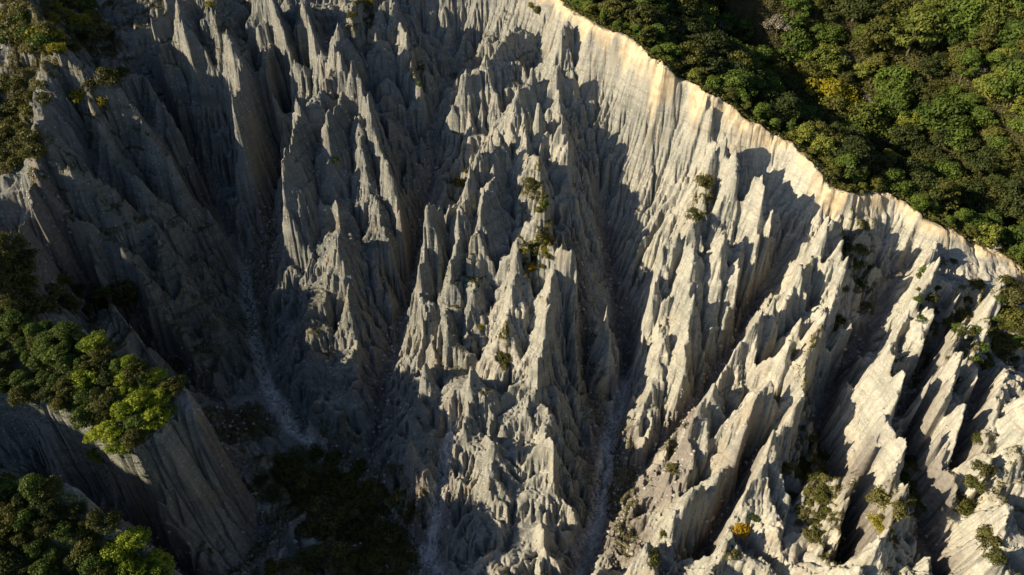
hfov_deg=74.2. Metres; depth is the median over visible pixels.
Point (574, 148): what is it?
rock pinnacle
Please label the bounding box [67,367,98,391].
tree
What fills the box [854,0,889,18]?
tree
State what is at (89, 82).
shrub
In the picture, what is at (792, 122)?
tree
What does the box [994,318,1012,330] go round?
shrub
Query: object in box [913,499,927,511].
shrub
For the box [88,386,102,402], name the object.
tree
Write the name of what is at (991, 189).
tree
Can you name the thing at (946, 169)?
tree
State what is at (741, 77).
tree
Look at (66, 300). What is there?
shrub
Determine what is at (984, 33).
tree
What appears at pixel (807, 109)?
tree
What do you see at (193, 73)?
rock ridge
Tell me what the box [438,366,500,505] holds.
rock pinnacle
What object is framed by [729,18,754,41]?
tree
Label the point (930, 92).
tree
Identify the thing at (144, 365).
tree
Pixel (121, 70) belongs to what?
shrub
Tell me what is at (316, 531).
shrub
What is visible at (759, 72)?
tree
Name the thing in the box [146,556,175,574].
tree
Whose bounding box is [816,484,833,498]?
shrub
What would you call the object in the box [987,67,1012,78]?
tree
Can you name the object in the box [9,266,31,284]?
shrub
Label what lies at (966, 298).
shrub
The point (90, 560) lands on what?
tree
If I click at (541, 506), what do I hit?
rock pinnacle
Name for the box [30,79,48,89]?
shrub
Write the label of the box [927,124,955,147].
tree
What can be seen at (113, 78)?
shrub
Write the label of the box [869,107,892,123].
tree
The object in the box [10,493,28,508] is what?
tree
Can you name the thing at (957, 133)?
tree
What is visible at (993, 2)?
tree
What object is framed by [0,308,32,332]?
tree
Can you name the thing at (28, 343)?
tree
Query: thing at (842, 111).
tree
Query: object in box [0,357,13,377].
tree
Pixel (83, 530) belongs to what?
tree
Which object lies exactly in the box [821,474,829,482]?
shrub
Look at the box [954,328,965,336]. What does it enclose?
shrub
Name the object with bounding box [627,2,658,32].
tree
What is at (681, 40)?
tree
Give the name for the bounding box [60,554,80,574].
tree
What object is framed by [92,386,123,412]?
tree
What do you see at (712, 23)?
tree
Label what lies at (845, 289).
shrub
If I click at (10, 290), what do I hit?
shrub
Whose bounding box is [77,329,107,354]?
tree
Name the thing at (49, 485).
tree
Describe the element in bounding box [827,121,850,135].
tree
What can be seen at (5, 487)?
tree
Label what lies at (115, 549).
tree
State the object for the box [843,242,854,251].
shrub
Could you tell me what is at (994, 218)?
tree
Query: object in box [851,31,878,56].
tree
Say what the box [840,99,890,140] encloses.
tree
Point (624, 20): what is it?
tree
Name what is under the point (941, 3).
tree
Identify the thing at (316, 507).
shrub
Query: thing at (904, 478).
shrub
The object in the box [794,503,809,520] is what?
shrub
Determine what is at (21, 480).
tree
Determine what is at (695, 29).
tree
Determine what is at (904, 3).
tree
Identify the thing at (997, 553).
shrub
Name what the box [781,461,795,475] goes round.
shrub
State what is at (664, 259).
rock ridge
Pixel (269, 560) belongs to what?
shrub
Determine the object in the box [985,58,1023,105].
tree
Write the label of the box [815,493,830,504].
shrub
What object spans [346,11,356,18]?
shrub
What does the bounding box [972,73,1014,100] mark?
tree
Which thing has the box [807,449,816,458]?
shrub
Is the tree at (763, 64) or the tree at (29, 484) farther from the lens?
the tree at (763, 64)
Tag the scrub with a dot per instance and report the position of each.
(200, 350)
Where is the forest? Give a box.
[570,0,1023,268]
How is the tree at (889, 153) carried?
on the terrain at (642, 104)
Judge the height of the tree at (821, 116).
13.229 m
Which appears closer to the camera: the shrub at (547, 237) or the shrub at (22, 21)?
the shrub at (547, 237)
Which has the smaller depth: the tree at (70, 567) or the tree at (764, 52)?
the tree at (70, 567)
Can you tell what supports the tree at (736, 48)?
on the terrain at (642, 104)
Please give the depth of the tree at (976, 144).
231.02 m
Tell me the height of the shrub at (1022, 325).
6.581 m
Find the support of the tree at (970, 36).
on the terrain at (642, 104)
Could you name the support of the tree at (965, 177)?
on the terrain at (642, 104)
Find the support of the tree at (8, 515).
on the rock bluff at (74, 491)
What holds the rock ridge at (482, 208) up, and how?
on the terrain at (642, 104)
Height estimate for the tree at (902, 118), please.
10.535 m
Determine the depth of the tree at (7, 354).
182.90 m
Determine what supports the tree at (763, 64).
on the terrain at (642, 104)
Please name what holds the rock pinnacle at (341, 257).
on the terrain at (642, 104)
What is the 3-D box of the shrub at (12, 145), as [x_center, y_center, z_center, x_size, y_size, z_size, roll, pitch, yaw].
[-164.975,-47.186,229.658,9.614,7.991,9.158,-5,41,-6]
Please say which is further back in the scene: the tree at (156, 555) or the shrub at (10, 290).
the shrub at (10, 290)
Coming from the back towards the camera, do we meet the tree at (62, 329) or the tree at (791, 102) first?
the tree at (791, 102)
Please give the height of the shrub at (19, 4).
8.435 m
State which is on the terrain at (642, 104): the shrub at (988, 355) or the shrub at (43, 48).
the shrub at (43, 48)
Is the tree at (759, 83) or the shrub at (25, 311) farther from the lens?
the tree at (759, 83)
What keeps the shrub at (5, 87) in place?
on the terrain at (642, 104)
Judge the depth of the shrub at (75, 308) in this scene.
217.94 m
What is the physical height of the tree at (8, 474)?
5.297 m
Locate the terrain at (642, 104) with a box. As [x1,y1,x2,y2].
[0,0,1023,574]
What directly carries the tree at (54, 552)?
on the rock bluff at (74, 491)
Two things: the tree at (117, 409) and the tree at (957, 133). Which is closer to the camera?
the tree at (117, 409)
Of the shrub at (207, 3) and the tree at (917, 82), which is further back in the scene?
the shrub at (207, 3)
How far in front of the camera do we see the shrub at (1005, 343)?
186.70 m
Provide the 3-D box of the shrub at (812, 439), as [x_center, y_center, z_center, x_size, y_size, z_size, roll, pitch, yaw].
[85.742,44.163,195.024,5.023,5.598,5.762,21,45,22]
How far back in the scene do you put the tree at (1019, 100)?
224.07 m
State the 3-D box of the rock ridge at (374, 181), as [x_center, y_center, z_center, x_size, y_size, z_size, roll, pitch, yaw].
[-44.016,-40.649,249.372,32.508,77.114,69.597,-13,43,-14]
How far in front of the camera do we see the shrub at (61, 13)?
269.50 m
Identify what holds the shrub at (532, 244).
on the rock ridge at (545, 335)
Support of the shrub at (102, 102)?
on the rock ridge at (185, 242)
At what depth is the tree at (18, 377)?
178.86 m
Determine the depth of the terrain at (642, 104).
225.72 m
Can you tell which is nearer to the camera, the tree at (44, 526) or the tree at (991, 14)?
the tree at (44, 526)
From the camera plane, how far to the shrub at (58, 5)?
276.63 m
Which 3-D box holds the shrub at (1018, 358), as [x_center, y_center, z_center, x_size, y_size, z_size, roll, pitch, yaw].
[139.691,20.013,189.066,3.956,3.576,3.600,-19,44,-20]
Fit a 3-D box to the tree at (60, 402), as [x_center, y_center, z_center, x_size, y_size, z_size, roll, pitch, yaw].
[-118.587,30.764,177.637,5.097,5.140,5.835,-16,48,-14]
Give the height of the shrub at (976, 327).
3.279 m
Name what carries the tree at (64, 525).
on the rock bluff at (74, 491)
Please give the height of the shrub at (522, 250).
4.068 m
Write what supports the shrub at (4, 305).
on the rock bluff at (192, 492)
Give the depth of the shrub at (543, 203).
218.13 m
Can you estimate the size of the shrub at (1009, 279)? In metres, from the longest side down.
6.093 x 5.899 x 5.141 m
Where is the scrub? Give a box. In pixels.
[0,0,1023,574]
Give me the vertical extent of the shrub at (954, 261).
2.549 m
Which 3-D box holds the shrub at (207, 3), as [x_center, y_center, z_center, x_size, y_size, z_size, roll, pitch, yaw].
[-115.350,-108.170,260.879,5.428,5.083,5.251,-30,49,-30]
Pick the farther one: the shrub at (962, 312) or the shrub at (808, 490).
the shrub at (962, 312)
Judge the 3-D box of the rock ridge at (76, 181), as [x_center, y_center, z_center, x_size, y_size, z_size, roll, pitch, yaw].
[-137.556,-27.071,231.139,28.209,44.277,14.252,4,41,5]
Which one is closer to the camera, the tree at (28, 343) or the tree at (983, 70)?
the tree at (28, 343)
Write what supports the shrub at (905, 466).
on the terrain at (642, 104)
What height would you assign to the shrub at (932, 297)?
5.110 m
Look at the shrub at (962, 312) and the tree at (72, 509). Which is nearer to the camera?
the tree at (72, 509)
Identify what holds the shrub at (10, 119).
on the terrain at (642, 104)
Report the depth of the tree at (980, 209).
220.99 m
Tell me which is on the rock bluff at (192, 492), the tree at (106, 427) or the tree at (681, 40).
the tree at (106, 427)
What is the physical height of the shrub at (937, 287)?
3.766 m
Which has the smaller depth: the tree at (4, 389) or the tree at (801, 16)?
the tree at (4, 389)
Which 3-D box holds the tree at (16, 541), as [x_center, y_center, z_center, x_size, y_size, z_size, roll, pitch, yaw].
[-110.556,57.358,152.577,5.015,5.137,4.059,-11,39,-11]
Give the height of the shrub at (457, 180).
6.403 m
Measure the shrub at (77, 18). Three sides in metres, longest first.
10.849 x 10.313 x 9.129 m
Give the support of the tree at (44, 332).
on the terrain at (642, 104)
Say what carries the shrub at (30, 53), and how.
on the terrain at (642, 104)
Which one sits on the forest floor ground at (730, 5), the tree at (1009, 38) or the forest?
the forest
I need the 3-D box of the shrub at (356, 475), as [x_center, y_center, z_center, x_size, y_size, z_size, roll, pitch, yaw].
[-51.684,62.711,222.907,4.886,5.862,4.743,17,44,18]
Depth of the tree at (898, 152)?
240.60 m
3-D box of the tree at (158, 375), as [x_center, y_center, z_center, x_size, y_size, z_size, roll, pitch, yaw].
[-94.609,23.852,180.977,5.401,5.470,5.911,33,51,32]
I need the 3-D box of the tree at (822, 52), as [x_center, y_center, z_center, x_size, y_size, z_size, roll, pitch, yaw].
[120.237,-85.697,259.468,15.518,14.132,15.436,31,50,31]
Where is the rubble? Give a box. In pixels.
[2,0,1016,574]
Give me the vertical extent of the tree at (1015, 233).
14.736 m
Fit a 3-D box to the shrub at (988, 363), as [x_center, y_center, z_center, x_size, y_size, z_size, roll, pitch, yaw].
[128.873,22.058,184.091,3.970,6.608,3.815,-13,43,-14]
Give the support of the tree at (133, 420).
on the rock bluff at (192, 492)
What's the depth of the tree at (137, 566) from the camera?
153.13 m
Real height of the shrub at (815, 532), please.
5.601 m
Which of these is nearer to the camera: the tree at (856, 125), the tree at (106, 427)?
the tree at (106, 427)
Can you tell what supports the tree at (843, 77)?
on the terrain at (642, 104)
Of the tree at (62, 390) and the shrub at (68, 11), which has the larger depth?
the shrub at (68, 11)
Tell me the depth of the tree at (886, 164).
218.81 m
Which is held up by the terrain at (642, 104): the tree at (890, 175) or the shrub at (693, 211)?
the tree at (890, 175)
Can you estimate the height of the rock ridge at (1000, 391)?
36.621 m
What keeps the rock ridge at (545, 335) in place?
on the terrain at (642, 104)
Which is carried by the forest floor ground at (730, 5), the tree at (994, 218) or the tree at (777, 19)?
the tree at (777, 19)
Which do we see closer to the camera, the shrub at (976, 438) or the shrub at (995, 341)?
the shrub at (976, 438)
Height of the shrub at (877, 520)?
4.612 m
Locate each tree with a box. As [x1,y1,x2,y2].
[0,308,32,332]
[0,329,15,345]
[0,349,16,360]
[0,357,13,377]
[0,375,12,393]
[0,471,17,481]
[0,480,14,498]
[0,497,10,512]
[0,501,30,535]
[0,535,11,553]
[0,545,23,574]
[4,369,34,386]
[5,368,16,377]
[6,382,32,406]
[7,331,23,343]
[7,531,33,549]
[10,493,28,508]
[11,556,33,574]
[12,336,27,352]
[12,507,38,531]
[18,473,37,490]
[18,473,48,501]
[19,317,37,332]
[20,351,33,363]
[20,538,47,561]
[22,334,37,349]
[22,375,38,392]
[23,322,41,339]
[25,387,47,404]
[26,355,46,369]
[28,494,48,515]
[28,515,56,537]
[28,557,61,574]
[30,334,59,353]
[31,346,53,363]
[31,370,55,386]
[33,330,52,341]
[36,385,57,402]
[37,319,52,332]
[37,496,66,520]
[39,475,63,496]
[40,341,72,368]
[41,545,66,561]
[45,372,62,387]
[48,322,72,342]
[48,394,68,413]
[49,518,79,542]
[51,321,83,340]
[51,374,85,400]
[55,353,78,374]
[60,339,73,351]
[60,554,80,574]
[65,500,87,518]
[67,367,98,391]
[67,519,92,538]
[68,406,94,430]
[70,531,104,564]
[72,332,86,341]
[72,385,92,403]
[73,339,88,352]
[73,356,87,371]
[76,547,114,574]
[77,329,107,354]
[78,348,111,370]
[82,428,101,444]
[84,447,104,463]
[85,507,104,531]
[87,560,114,574]
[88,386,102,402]
[89,420,122,442]
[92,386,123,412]
[94,369,118,386]
[94,404,114,420]
[95,339,117,354]
[97,541,130,567]
[99,357,112,371]
[99,510,122,535]
[100,433,132,455]
[107,400,137,421]
[108,359,124,372]
[111,567,134,574]
[113,371,130,385]
[113,547,146,574]
[115,525,151,554]
[118,382,138,397]
[118,427,147,450]
[119,353,141,372]
[121,357,151,384]
[121,386,154,413]
[122,408,150,430]
[138,377,153,389]
[139,406,170,431]
[143,367,168,383]
[143,386,170,407]
[145,547,173,572]
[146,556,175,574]
[155,404,179,425]
[158,376,185,397]
[176,375,188,386]
[599,0,636,19]
[618,2,645,24]
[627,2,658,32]
[630,0,668,9]
[638,4,669,22]
[647,23,670,44]
[651,18,685,42]
[653,43,681,61]
[665,0,676,16]
[673,0,704,11]
[674,40,709,68]
[675,3,702,22]
[676,36,702,47]
[677,22,706,41]
[677,56,690,71]
[686,54,732,81]
[688,14,711,29]
[688,25,712,39]
[689,1,719,24]
[695,32,721,51]
[699,29,739,58]
[704,17,716,31]
[712,18,732,31]
[714,11,737,35]
[714,66,757,98]
[718,79,738,99]
[719,60,754,73]
[722,49,756,71]
[723,46,750,60]
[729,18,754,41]
[729,38,743,49]
[740,44,761,67]
[745,45,768,68]
[746,73,767,100]
[750,88,782,113]
[752,68,771,89]
[753,44,777,70]
[758,53,792,78]
[760,13,793,37]
[762,68,778,79]
[765,77,785,93]
[767,106,791,126]
[772,94,802,128]
[774,27,813,65]
[774,91,806,118]
[780,118,796,134]
[781,0,813,27]
[782,78,813,95]
[785,102,824,123]
[789,59,826,86]
[791,47,819,65]
[796,113,824,124]
[799,120,833,145]
[802,73,863,110]
[803,42,850,70]
[808,22,825,41]
[809,105,827,114]
[810,100,827,112]
[813,108,832,126]
[815,93,860,122]
[817,24,846,43]
[822,132,847,151]
[824,140,875,176]
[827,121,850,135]
[828,153,859,178]
[831,0,881,22]
[833,109,855,122]
[835,70,859,87]
[835,135,877,161]
[839,120,870,139]
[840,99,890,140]
[843,124,869,141]
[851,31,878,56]
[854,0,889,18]
[858,14,905,51]
[861,94,873,101]
[865,155,882,174]
[867,133,885,153]
[869,1,895,22]
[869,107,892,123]
[870,154,893,175]
[871,123,902,148]
[872,65,918,95]
[876,148,898,166]
[877,88,914,121]
[878,168,904,191]
[880,135,904,153]
[881,123,929,154]
[883,2,952,55]
[886,155,904,167]
[890,0,922,9]
[894,158,925,179]
[895,109,923,126]
[899,155,931,174]
[900,169,944,200]
[901,75,926,93]
[901,151,941,170]
[905,134,930,153]
[908,0,940,23]
[910,92,973,132]
[917,52,950,79]
[917,79,950,101]
[919,145,945,161]
[919,160,940,175]
[926,0,948,15]
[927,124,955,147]
[927,177,961,209]
[933,155,957,166]
[934,160,964,184]
[937,26,968,49]
[939,0,985,33]
[940,122,973,152]
[945,183,966,206]
[949,169,977,196]
[952,52,982,80]
[953,137,983,155]
[956,105,998,129]
[957,181,989,209]
[960,18,991,43]
[961,146,1007,172]
[961,207,991,234]
[965,24,998,51]
[969,182,1009,208]
[971,222,1003,246]
[972,3,1009,29]
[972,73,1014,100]
[973,203,1009,226]
[975,64,990,77]
[978,0,1009,6]
[981,141,1023,169]
[981,187,1023,218]
[981,211,1003,226]
[984,135,1011,158]
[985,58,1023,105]
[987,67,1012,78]
[992,13,1018,41]
[993,175,1023,195]
[995,18,1023,51]
[1000,223,1023,254]
[1001,50,1023,66]
[1006,193,1023,223]
[1007,95,1023,117]
[1008,31,1023,58]
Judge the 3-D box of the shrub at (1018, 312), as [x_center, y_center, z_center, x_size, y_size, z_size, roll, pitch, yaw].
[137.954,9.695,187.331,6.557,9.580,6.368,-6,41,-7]
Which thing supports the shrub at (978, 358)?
on the rock ridge at (989, 305)
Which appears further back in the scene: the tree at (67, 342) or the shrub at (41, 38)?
the shrub at (41, 38)
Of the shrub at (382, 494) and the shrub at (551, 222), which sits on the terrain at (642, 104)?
the shrub at (382, 494)
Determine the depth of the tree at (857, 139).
215.19 m
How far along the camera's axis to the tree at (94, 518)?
152.84 m
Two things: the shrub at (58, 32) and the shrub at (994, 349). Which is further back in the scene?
the shrub at (58, 32)
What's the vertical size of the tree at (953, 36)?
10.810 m
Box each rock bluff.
[0,309,246,571]
[0,480,324,574]
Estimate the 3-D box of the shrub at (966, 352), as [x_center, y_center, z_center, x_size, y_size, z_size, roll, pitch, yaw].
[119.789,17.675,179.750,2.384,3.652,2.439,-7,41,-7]
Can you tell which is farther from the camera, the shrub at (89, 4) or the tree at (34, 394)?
the shrub at (89, 4)
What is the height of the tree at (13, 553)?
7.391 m
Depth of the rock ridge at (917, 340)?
184.81 m
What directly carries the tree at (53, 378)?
on the terrain at (642, 104)
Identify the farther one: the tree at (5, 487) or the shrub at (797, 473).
the shrub at (797, 473)
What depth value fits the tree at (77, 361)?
178.75 m
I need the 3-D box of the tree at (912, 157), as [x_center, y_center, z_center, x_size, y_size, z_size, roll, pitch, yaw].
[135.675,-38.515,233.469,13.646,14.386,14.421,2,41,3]
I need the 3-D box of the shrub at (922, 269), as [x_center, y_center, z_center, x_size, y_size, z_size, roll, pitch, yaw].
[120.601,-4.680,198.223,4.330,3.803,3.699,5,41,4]
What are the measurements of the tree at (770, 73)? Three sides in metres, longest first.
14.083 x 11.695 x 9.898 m
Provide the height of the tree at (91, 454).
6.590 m
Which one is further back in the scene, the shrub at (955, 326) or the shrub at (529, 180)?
the shrub at (529, 180)
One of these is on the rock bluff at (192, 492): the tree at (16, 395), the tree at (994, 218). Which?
the tree at (16, 395)
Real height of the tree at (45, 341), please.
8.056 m
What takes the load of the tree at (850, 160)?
on the terrain at (642, 104)
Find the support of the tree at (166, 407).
on the rock bluff at (192, 492)
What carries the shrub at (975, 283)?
on the rock ridge at (989, 305)
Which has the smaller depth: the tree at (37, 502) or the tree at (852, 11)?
the tree at (37, 502)
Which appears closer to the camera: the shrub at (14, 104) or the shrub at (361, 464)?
the shrub at (361, 464)
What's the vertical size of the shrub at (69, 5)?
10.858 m
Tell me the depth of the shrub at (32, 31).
239.88 m
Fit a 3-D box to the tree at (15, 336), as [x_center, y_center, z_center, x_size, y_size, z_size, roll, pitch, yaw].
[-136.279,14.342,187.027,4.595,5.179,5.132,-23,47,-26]
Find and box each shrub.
[0,6,9,15]
[0,23,6,32]
[0,28,15,43]
[0,71,9,87]
[0,83,10,94]
[0,95,24,113]
[0,108,12,116]
[0,120,14,138]
[0,136,11,149]
[0,148,11,161]
[0,161,19,174]
[0,231,16,246]
[0,243,10,258]
[0,244,19,264]
[0,288,18,302]
[0,298,20,313]
[1,12,17,26]
[1,286,15,296]
[2,23,24,42]
[3,0,19,9]
[3,113,18,127]
[4,76,27,88]
[4,258,30,280]
[5,8,17,19]
[6,154,24,168]
[7,138,27,154]
[8,0,31,13]
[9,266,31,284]
[11,10,30,22]
[12,23,34,39]
[12,119,27,132]
[12,233,31,251]
[12,247,39,265]
[13,128,30,145]
[13,259,39,272]
[13,294,29,309]
[14,89,25,98]
[15,143,49,160]
[16,298,28,313]
[17,19,28,24]
[17,43,39,54]
[17,103,33,117]
[17,274,41,294]
[18,26,38,38]
[18,128,44,146]
[19,299,34,316]
[20,39,41,52]
[22,89,34,102]
[23,29,61,47]
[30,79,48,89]
[30,296,52,318]
[32,91,52,105]
[33,20,59,32]
[36,43,60,55]
[40,7,53,19]
[42,9,59,22]
[42,26,69,38]
[42,37,70,46]
[42,281,64,298]
[45,42,67,60]
[50,0,63,8]
[52,8,68,16]
[56,293,78,308]
[57,272,73,286]
[60,0,77,9]
[62,7,76,18]
[66,300,82,319]
[67,12,94,24]
[67,39,80,52]
[67,88,84,102]
[77,0,99,12]
[80,77,97,99]
[82,8,103,21]
[86,22,110,37]
[91,281,114,299]
[92,66,121,86]
[96,96,108,110]
[110,66,130,77]
[113,278,138,297]
[116,292,138,308]
[204,0,216,7]
[253,473,270,486]
[261,563,277,574]
[263,557,274,565]
[294,517,323,538]
[304,495,329,516]
[308,446,324,461]
[310,521,331,541]
[316,512,343,536]
[322,448,343,470]
[325,541,350,561]
[332,156,339,162]
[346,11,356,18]
[347,467,362,480]
[348,508,362,520]
[349,459,365,471]
[377,482,389,501]
[380,521,408,546]
[385,495,397,508]
[390,486,406,500]
[397,502,415,527]
[401,548,419,562]
[452,176,461,186]
[496,351,509,362]
[520,246,531,253]
[524,177,543,187]
[526,239,549,255]
[527,261,540,269]
[533,5,540,13]
[534,233,545,238]
[540,200,548,207]
[541,232,553,241]
[541,246,547,253]
[542,253,552,258]
[546,219,553,226]
[644,549,661,569]
[659,529,667,538]
[664,461,677,474]
[683,206,702,221]
[693,174,714,188]
[699,192,713,201]
[718,545,741,561]
[731,521,750,539]
[746,514,758,522]
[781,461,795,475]
[788,491,797,499]
[790,466,801,477]
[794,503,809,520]
[795,519,804,525]
[798,456,811,469]
[800,526,818,542]
[802,435,818,444]
[802,484,820,498]
[805,471,820,484]
[805,497,812,506]
[806,517,814,523]
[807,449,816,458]
[808,520,826,541]
[811,457,823,468]
[812,509,825,518]
[813,467,822,473]
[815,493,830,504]
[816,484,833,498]
[819,503,831,513]
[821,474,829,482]
[833,314,846,331]
[842,285,850,292]
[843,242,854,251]
[852,260,865,271]
[853,242,867,253]
[857,280,868,291]
[864,485,893,512]
[866,511,894,533]
[890,500,909,521]
[899,471,916,487]
[901,495,916,508]
[902,460,909,470]
[907,459,920,472]
[909,490,921,503]
[910,510,921,517]
[912,296,923,302]
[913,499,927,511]
[915,271,921,278]
[915,314,928,323]
[917,265,926,272]
[925,292,940,304]
[930,319,940,331]
[934,285,941,292]
[940,315,957,325]
[950,258,957,264]
[950,322,966,338]
[953,306,973,319]
[953,493,977,517]
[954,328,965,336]
[960,348,969,355]
[963,474,987,493]
[964,296,973,304]
[965,327,976,336]
[968,354,983,364]
[969,277,986,288]
[970,455,1000,477]
[971,325,982,332]
[971,431,982,445]
[972,341,990,352]
[975,523,1004,549]
[980,359,996,369]
[981,545,1008,566]
[983,351,993,360]
[986,327,999,338]
[989,285,1022,307]
[990,336,1003,346]
[990,344,1005,352]
[991,315,1001,323]
[994,294,1004,301]
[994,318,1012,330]
[996,274,1020,286]
[997,332,1015,351]
[999,305,1020,323]
[1001,306,1023,326]
[1001,331,1013,342]
[1003,333,1023,347]
[1005,285,1023,299]
[1007,338,1023,349]
[1008,324,1023,334]
[1008,356,1020,362]
[1011,306,1023,326]
[1015,280,1023,289]
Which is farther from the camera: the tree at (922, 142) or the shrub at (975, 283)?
the tree at (922, 142)
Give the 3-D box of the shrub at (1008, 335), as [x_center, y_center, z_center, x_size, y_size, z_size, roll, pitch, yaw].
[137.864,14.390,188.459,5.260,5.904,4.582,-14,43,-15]
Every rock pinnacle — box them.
[200,0,282,246]
[277,254,336,434]
[313,198,396,468]
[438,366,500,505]
[450,427,520,574]
[484,368,590,574]
[542,65,626,250]
[579,308,628,436]
[618,294,675,488]
[802,309,864,462]
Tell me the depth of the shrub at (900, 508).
155.49 m
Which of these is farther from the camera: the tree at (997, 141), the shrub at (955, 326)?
the tree at (997, 141)
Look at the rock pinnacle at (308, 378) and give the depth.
235.74 m
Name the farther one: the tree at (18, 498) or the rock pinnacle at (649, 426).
the rock pinnacle at (649, 426)
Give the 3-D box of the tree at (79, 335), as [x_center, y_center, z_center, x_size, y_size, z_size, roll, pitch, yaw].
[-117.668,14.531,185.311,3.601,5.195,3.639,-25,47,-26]
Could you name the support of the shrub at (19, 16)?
on the terrain at (642, 104)
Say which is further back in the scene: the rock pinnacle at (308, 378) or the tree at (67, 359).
the rock pinnacle at (308, 378)
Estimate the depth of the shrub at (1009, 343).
185.76 m
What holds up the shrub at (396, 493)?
on the terrain at (642, 104)
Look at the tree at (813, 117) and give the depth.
228.34 m
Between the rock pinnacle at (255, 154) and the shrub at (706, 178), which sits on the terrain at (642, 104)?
the rock pinnacle at (255, 154)
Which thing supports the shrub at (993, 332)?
on the rock ridge at (989, 305)
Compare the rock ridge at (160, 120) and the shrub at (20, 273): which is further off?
the rock ridge at (160, 120)
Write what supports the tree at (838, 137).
on the terrain at (642, 104)
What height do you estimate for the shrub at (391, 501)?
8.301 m
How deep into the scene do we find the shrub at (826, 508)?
176.46 m
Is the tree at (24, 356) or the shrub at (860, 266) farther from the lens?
the shrub at (860, 266)
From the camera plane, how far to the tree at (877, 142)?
235.44 m
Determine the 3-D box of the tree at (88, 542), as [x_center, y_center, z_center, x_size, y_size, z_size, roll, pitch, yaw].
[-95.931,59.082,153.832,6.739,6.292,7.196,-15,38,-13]
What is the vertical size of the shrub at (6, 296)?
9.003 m
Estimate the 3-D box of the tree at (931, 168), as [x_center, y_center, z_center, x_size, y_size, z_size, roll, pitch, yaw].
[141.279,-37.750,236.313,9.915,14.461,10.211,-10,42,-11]
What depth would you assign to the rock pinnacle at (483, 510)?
202.65 m
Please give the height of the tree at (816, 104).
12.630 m
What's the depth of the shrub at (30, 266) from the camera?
204.61 m
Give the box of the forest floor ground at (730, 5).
[567,0,1023,266]
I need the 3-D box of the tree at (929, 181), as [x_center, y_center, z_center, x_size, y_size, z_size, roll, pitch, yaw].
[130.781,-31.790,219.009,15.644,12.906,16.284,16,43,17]
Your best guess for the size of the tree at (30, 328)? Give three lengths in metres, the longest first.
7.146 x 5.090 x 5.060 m
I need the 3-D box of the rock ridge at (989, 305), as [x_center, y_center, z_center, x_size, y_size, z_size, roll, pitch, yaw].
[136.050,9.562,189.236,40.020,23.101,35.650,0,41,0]
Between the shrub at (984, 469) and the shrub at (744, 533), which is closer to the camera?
the shrub at (984, 469)
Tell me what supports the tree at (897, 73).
on the terrain at (642, 104)
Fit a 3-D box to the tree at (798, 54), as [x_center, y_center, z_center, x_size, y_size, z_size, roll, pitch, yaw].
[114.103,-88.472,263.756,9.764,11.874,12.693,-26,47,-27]
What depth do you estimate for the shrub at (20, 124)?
233.97 m
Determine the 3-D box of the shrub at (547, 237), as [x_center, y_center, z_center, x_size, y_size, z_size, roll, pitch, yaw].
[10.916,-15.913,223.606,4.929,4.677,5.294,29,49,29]
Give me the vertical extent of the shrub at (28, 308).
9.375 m
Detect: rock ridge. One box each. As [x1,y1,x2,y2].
[34,172,243,422]
[41,152,156,269]
[56,50,272,294]
[75,192,281,390]
[115,0,234,185]
[116,62,235,235]
[244,0,312,170]
[260,0,386,348]
[287,0,336,95]
[334,45,443,321]
[363,0,462,211]
[382,297,476,542]
[394,21,575,390]
[441,24,536,196]
[477,124,591,471]
[587,226,861,574]
[612,211,871,528]
[625,96,718,429]
[671,302,829,574]
[700,132,787,372]
[774,240,962,574]
[891,284,977,526]
[902,261,940,391]
[905,361,1023,563]
[955,278,1023,371]
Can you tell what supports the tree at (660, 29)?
on the terrain at (642, 104)
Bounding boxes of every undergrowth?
[0,304,179,574]
[560,0,1023,278]
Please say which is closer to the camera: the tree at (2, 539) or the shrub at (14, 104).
the tree at (2, 539)
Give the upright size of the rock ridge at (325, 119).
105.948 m
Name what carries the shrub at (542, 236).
on the rock ridge at (545, 335)
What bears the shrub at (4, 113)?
on the terrain at (642, 104)
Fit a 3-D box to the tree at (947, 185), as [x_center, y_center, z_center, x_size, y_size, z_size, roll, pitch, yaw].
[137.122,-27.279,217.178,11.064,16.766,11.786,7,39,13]
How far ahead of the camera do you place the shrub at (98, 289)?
229.45 m
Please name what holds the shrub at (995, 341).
on the rock ridge at (989, 305)
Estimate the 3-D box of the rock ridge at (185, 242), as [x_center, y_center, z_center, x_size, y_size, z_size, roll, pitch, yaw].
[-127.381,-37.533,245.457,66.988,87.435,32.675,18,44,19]
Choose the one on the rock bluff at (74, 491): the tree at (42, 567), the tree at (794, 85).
the tree at (42, 567)
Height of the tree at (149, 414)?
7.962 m
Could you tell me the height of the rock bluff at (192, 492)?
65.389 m
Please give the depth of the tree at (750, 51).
252.73 m
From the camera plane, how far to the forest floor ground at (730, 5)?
254.90 m
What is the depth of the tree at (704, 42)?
239.16 m
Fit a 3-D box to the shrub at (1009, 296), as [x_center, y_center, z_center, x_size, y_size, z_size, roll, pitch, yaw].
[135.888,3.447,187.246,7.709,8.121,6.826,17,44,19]
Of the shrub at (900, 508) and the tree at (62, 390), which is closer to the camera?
the shrub at (900, 508)
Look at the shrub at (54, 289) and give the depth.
213.13 m
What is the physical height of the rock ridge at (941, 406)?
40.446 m
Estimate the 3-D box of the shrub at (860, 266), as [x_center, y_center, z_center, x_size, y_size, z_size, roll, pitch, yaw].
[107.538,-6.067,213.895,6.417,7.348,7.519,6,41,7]
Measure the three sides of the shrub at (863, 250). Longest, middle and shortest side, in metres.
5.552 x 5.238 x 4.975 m
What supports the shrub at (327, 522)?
on the terrain at (642, 104)
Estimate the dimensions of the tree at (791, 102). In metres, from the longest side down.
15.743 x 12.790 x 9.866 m

